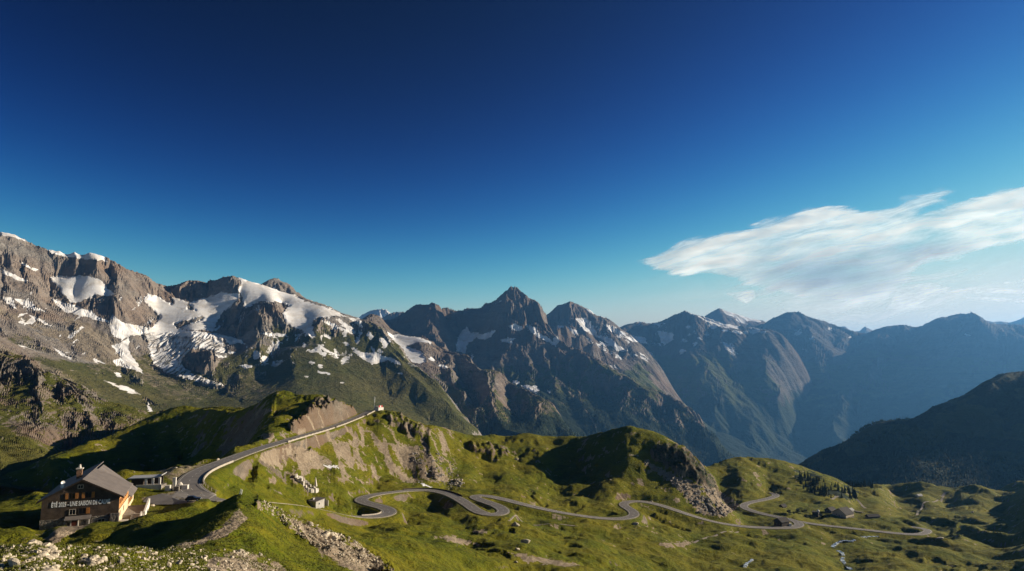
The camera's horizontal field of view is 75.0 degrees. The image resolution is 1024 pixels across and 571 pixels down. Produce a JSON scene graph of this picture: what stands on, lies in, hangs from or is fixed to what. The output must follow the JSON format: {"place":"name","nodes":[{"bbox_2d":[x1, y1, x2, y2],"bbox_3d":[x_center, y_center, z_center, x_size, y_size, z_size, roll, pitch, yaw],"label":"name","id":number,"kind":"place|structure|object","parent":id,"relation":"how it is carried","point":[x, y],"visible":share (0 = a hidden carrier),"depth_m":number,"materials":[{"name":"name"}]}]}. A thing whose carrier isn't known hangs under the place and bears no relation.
{"place":"outdoors","nodes":[
{"label":"outdoors","id":0,"kind":"place"},
{"bbox_2d":[0,350,164,489],"bbox_3d":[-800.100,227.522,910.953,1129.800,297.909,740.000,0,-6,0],"label":"hill","id":1,"kind":"structure","parent":0,"point":[43,414],"depth_m":858.33,"materials":[{"name":"green plant"}]},
{"bbox_2d":[0,544,277,570],"bbox_3d":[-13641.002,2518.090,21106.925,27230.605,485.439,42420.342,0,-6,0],"label":"gravel","id":2,"kind":"structure","parent":0,"point":[122,560],"depth_m":59.04,"materials":[{"name":"grey gravel"}]},
{"bbox_2d":[0,232,481,434],"bbox_3d":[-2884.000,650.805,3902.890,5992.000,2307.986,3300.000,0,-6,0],"label":"mountain","id":3,"kind":"structure","parent":0,"point":[105,328],"depth_m":3871.21,"materials":[{"name":"grey stone"}]},
{"bbox_2d":[262,278,302,296],"bbox_3d":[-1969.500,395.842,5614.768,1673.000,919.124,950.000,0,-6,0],"label":"mountain","id":4,"kind":"structure","parent":0,"point":[278,284],"depth_m":5500.80,"materials":[{"name":"white snow"}]},
{"bbox_2d":[359,309,389,318],"bbox_3d":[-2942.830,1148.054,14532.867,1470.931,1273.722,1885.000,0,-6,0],"label":"mountain","id":5,"kind":"structure","parent":0,"point":[381,313],"depth_m":14360.90,"materials":[{"name":"white snow"}]},
{"bbox_2d":[382,312,402,319],"bbox_3d":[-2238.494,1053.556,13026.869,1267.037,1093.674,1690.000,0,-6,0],"label":"mountain","id":6,"kind":"structure","parent":0,"point":[393,315],"depth_m":12876.38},
{"bbox_2d":[363,314,575,436],"bbox_3d":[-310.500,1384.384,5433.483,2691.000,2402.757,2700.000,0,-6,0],"label":"mountain","id":7,"kind":"structure","parent":0,"point":[467,384],"depth_m":4952.10,"materials":[{"name":"grey stone"}]},
{"bbox_2d":[465,404,575,436],"bbox_3d":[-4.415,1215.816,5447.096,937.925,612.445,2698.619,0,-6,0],"label":"forest","id":8,"kind":"object","parent":7,"relation":"on","point":[519,422],"visible":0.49,"depth_m":4351.00,"materials":[{"name":"green plant"}]},
{"bbox_2d":[178,411,803,528],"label":"road","id":9,"kind":"structure","parent":0,"point":[198,490],"depth_m":457.18,"materials":[{"name":"grey asphalt"}]},
{"bbox_2d":[179,415,801,528],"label":"road marking","id":10,"kind":"object","parent":9,"relation":"on","point":[441,493],"visible":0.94,"depth_m":484.46,"materials":[{"name":"paint"}]},
{"bbox_2d":[199,447,792,526],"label":"road marking","id":11,"kind":"object","parent":9,"relation":"on","point":[477,500],"visible":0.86,"depth_m":479.60,"materials":[{"name":"paint"}]},
{"bbox_2d":[0,390,1023,570],"bbox_3d":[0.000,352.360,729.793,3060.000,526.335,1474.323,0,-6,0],"label":"ground","id":12,"kind":"structure","parent":0,"point":[345,465],"depth_m":531.35,"materials":[{"name":"green plant"}]},
{"bbox_2d":[7,558,20,566],"bbox_3d":[-35.226,19.745,47.286,1.240,0.682,0.822,20,5,17],"label":"rock","id":13,"kind":"object","parent":12,"relation":"on","point":[13,561],"visible":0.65,"depth_m":47.08,"materials":[{"name":"stone"}]},
{"bbox_2d":[35,551,48,556],"bbox_3d":[-37.918,21.773,53.679,0.758,0.558,1.022,6,3,33],"label":"rock","id":14,"kind":"object","parent":12,"relation":"on","point":[45,553],"visible":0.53,"depth_m":53.60,"materials":[{"name":"stone"}]},
{"bbox_2d":[43,555,54,560],"bbox_3d":[-37.314,21.962,53.674,0.860,0.501,0.690,0,-6,4],"label":"rock","id":15,"kind":"object","parent":12,"relation":"on","point":[49,557],"visible":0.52,"depth_m":53.56,"materials":[{"name":"stone"}]},
{"bbox_2d":[41,567,60,570],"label":"rock","id":16,"kind":"object","parent":12,"relation":"on","point":[50,569],"visible":1,"depth_m":43.76,"materials":[{"name":"stone"}]},
{"bbox_2d":[50,564,60,568],"bbox_3d":[-31.927,19.713,46.573,0.630,0.492,0.926,-18,1,7],"label":"rock","id":17,"kind":"object","parent":12,"relation":"on","point":[58,566],"visible":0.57,"depth_m":46.52,"materials":[{"name":"stone"}]},
{"bbox_2d":[86,561,95,565],"bbox_3d":[-33.264,21.993,52.670,0.878,0.407,0.595,7,-5,21],"label":"rock","id":18,"kind":"object","parent":12,"relation":"on","point":[93,563],"visible":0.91,"depth_m":52.60,"materials":[{"name":"stone"}]},
{"bbox_2d":[36,461,149,530],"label":"mountain inn","id":19,"kind":"structure","parent":12,"relation":"on","point":[93,494],"depth_m":182.24,"materials":[{"name":"brown wood"}]},
{"bbox_2d":[65,493,78,499],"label":"window","id":20,"kind":"structure","parent":19,"relation":"in","point":[68,496],"depth_m":180.00,"materials":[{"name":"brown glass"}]},
{"bbox_2d":[69,509,75,514],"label":"window","id":21,"kind":"structure","parent":19,"relation":"in","point":[71,511],"depth_m":179.71,"materials":[{"name":"white wood"}]},
{"bbox_2d":[71,521,76,525],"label":"door","id":22,"kind":"structure","parent":19,"relation":"in","point":[73,523],"depth_m":179.45,"materials":[{"name":"wood"}]},
{"bbox_2d":[78,508,89,513],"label":"window","id":23,"kind":"structure","parent":19,"relation":"in","point":[80,510],"depth_m":180.73,"materials":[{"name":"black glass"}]},
{"bbox_2d":[82,492,94,497],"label":"window","id":24,"kind":"structure","parent":19,"relation":"in","point":[84,494],"depth_m":181.52,"materials":[{"name":"brown glass"}]},
{"bbox_2d":[128,472,166,489],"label":"roadside kiosk","id":25,"kind":"object","parent":12,"relation":"on","point":[155,481],"visible":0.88,"depth_m":231.66,"materials":[{"name":"metal"}]},
{"bbox_2d":[143,491,195,504],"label":"car park","id":26,"kind":"structure","parent":12,"relation":"on","point":[160,499],"depth_m":213.05,"materials":[{"name":"grey asphalt"}]},
{"bbox_2d":[185,495,201,501],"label":"parked car","id":27,"kind":"object","parent":26,"relation":"on","point":[190,497],"visible":1,"depth_m":202.54,"materials":[{"name":"paint"}]},
{"bbox_2d":[165,477,188,490],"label":"stone memorial","id":28,"kind":"object","parent":12,"relation":"on","point":[177,487],"visible":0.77,"depth_m":228.39,"materials":[{"name":"white stone"}]},
{"bbox_2d":[0,501,396,570],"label":"grass","id":29,"kind":"structure","parent":12,"relation":"on","point":[84,568],"depth_m":64.30,"materials":[{"name":"green plant"}]},
{"bbox_2d":[203,460,233,484],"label":"kerb wall","id":30,"kind":"structure","parent":12,"relation":"on","point":[214,469],"depth_m":282.29,"materials":[{"name":"stone"}]},
{"bbox_2d":[294,474,318,492],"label":"ruined ring wall","id":31,"kind":"structure","parent":12,"relation":"on","point":[313,489],"depth_m":395.35,"materials":[{"name":"white stone"}]},
{"bbox_2d":[287,427,334,442],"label":"parapet wall","id":32,"kind":"structure","parent":12,"relation":"on","point":[310,434],"depth_m":495.11,"materials":[{"name":"stone"}]},
{"bbox_2d":[307,497,328,507],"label":"concrete hut","id":33,"kind":"object","parent":12,"relation":"on","point":[318,502],"visible":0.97,"depth_m":348.53,"materials":[{"name":"white concrete"}]},
{"bbox_2d":[258,500,393,570],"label":"gravel","id":34,"kind":"structure","parent":12,"relation":"on","point":[332,542],"depth_m":146.76,"materials":[{"name":"grey gravel"}]},
{"bbox_2d":[336,416,363,427],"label":"parapet wall","id":35,"kind":"structure","parent":12,"relation":"on","point":[349,422],"depth_m":598.54,"materials":[{"name":"stone"}]},
{"bbox_2d":[374,405,383,410],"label":"viewing terrace","id":36,"kind":"structure","parent":12,"relation":"on","point":[377,408],"depth_m":677.64,"materials":[{"name":"white stone"}]},
{"bbox_2d":[403,488,461,496],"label":"crash barrier","id":37,"kind":"object","parent":12,"relation":"on","point":[435,489],"visible":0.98,"depth_m":503.64,"materials":[{"name":"grey metal"}]},
{"bbox_2d":[411,443,463,488],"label":"scree","id":38,"kind":"structure","parent":12,"relation":"on","point":[436,468],"depth_m":582.51,"materials":[{"name":"grey stone"}]},
{"bbox_2d":[176,416,803,528],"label":"road shoulder","id":39,"kind":"object","parent":12,"relation":"on","point":[486,499],"visible":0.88,"depth_m":489.91},
{"bbox_2d":[200,415,794,526],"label":"road shoulder","id":40,"kind":"object","parent":12,"relation":"on","point":[446,491],"visible":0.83,"depth_m":443.08},
{"bbox_2d":[521,539,530,542],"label":"boulder","id":41,"kind":"object","parent":12,"relation":"on","point":[525,540],"visible":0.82,"depth_m":342.13,"materials":[{"name":"stone"}]},
{"bbox_2d":[644,462,738,516],"bbox_3d":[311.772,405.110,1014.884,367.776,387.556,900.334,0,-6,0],"label":"scree","id":42,"kind":"structure","parent":12,"relation":"on","point":[710,506],"depth_m":618.83,"materials":[{"name":"grey stone"}]},
{"bbox_2d":[774,517,789,526],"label":"chalet","id":43,"kind":"object","parent":12,"relation":"on","point":[782,521],"visible":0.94,"depth_m":591.77,"materials":[{"name":"stone"}]},
{"bbox_2d":[812,510,819,516],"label":"dish hut","id":44,"kind":"object","parent":12,"relation":"on","point":[815,513],"visible":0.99,"depth_m":691.78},
{"bbox_2d":[824,507,835,512],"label":"barn","id":45,"kind":"structure","parent":12,"relation":"on","point":[829,509],"depth_m":706.83,"materials":[{"name":"stone"}]},
{"bbox_2d":[832,506,854,518],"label":"barn","id":46,"kind":"structure","parent":12,"relation":"on","point":[846,512],"depth_m":692.08,"materials":[{"name":"grey wood"}]},
{"bbox_2d":[806,523,931,535],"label":"road shoulder","id":47,"kind":"object","parent":12,"relation":"on","point":[873,531],"visible":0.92,"depth_m":611.30},
{"bbox_2d":[865,514,880,518],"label":"barn","id":48,"kind":"structure","parent":12,"relation":"on","point":[868,516],"depth_m":690.47,"materials":[{"name":"stone"}]},
{"bbox_2d":[0,0,1023,331],"label":"sky","id":49,"kind":"structure","parent":0,"point":[361,157],"materials":[{"name":"blue"}]},
{"bbox_2d":[508,515,574,525],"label":"path","id":50,"kind":"structure","parent":0,"point":[535,525],"depth_m":447.55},
{"bbox_2d":[384,286,734,466],"bbox_3d":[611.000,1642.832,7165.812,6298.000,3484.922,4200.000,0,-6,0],"label":"mountain","id":51,"kind":"structure","parent":0,"point":[518,343],"depth_m":7028.52,"materials":[{"name":"grey stone"}]},
{"bbox_2d":[581,394,733,463],"bbox_3d":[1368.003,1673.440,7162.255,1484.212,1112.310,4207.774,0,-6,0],"label":"forest","id":52,"kind":"object","parent":51,"relation":"on","point":[689,431],"visible":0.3,"depth_m":5810.11,"materials":[{"name":"green plant"}]},
{"bbox_2d":[546,301,715,434],"bbox_3d":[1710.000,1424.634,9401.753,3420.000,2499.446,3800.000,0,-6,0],"label":"mountain","id":53,"kind":"structure","parent":0,"point":[620,350],"depth_m":9300.19,"materials":[{"name":"grey stone"}]},
{"bbox_2d":[692,531,738,542],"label":"path","id":54,"kind":"structure","parent":0,"point":[696,541],"depth_m":521.50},
{"bbox_2d":[620,311,812,455],"bbox_3d":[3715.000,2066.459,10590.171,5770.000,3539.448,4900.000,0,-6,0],"label":"mountain","id":55,"kind":"structure","parent":0,"point":[751,388],"depth_m":10345.81,"materials":[{"name":"grey stone"}]},
{"bbox_2d":[705,308,765,327],"bbox_3d":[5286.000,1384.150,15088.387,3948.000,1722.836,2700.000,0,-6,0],"label":"mountain","id":56,"kind":"structure","parent":0,"point":[722,316],"depth_m":14606.46,"materials":[{"name":"white snow"}]},
{"bbox_2d":[743,559,753,567],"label":"stream","id":57,"kind":"structure","parent":0,"point":[745,565],"depth_m":434.47,"materials":[{"name":"white liquid"}]},
{"bbox_2d":[648,188,1023,308],"bbox_3d":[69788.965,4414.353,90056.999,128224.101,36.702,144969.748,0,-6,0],"label":"cloud","id":58,"kind":"structure","parent":0,"point":[821,267],"depth_m":33348.67,"materials":[{"name":"white"}]},
{"bbox_2d":[836,550,851,569],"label":"stream","id":59,"kind":"structure","parent":0,"point":[842,560],"depth_m":490.55,"materials":[{"name":"white liquid"}]},
{"bbox_2d":[831,536,879,547],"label":"stream","id":60,"kind":"structure","parent":0,"point":[838,542],"depth_m":556.41,"materials":[{"name":"white liquid"}]},
{"bbox_2d":[840,326,872,332],"bbox_3d":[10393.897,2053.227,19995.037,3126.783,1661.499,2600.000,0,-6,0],"label":"mountain","id":61,"kind":"structure","parent":0,"point":[864,330],"depth_m":19775.18,"materials":[{"name":"snow"}]},
{"bbox_2d":[801,521,931,534],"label":"road","id":62,"kind":"structure","parent":0,"point":[927,531],"depth_m":616.16,"materials":[{"name":"grey asphalt"}]},
{"bbox_2d":[716,311,1023,464],"bbox_3d":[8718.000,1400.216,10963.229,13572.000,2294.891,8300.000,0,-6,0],"label":"mountain","id":63,"kind":"structure","parent":0,"point":[859,380],"depth_m":10770.56,"materials":[{"name":"stone"}]},
{"bbox_2d":[798,371,1023,489],"bbox_3d":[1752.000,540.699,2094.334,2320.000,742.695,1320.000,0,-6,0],"label":"hill","id":64,"kind":"structure","parent":0,"point":[988,414],"depth_m":2088.06,"materials":[{"name":"green plant"}]},
{"bbox_2d":[806,422,1023,489],"bbox_3d":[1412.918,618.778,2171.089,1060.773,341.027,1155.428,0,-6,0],"label":"forest","id":65,"kind":"object","parent":64,"relation":"on","point":[957,480],"visible":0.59,"depth_m":1905.02,"materials":[{"name":"green plant"}]},
{"bbox_2d":[916,492,947,514],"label":"path","id":66,"kind":"structure","parent":0,"point":[941,500],"depth_m":972.12,"materials":[{"name":"grey gravel"}]},
{"bbox_2d":[988,317,1023,324],"bbox_3d":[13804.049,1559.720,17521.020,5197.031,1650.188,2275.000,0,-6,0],"label":"mountain","id":67,"kind":"structure","parent":0,"point":[1020,321],"depth_m":17318.23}
]}

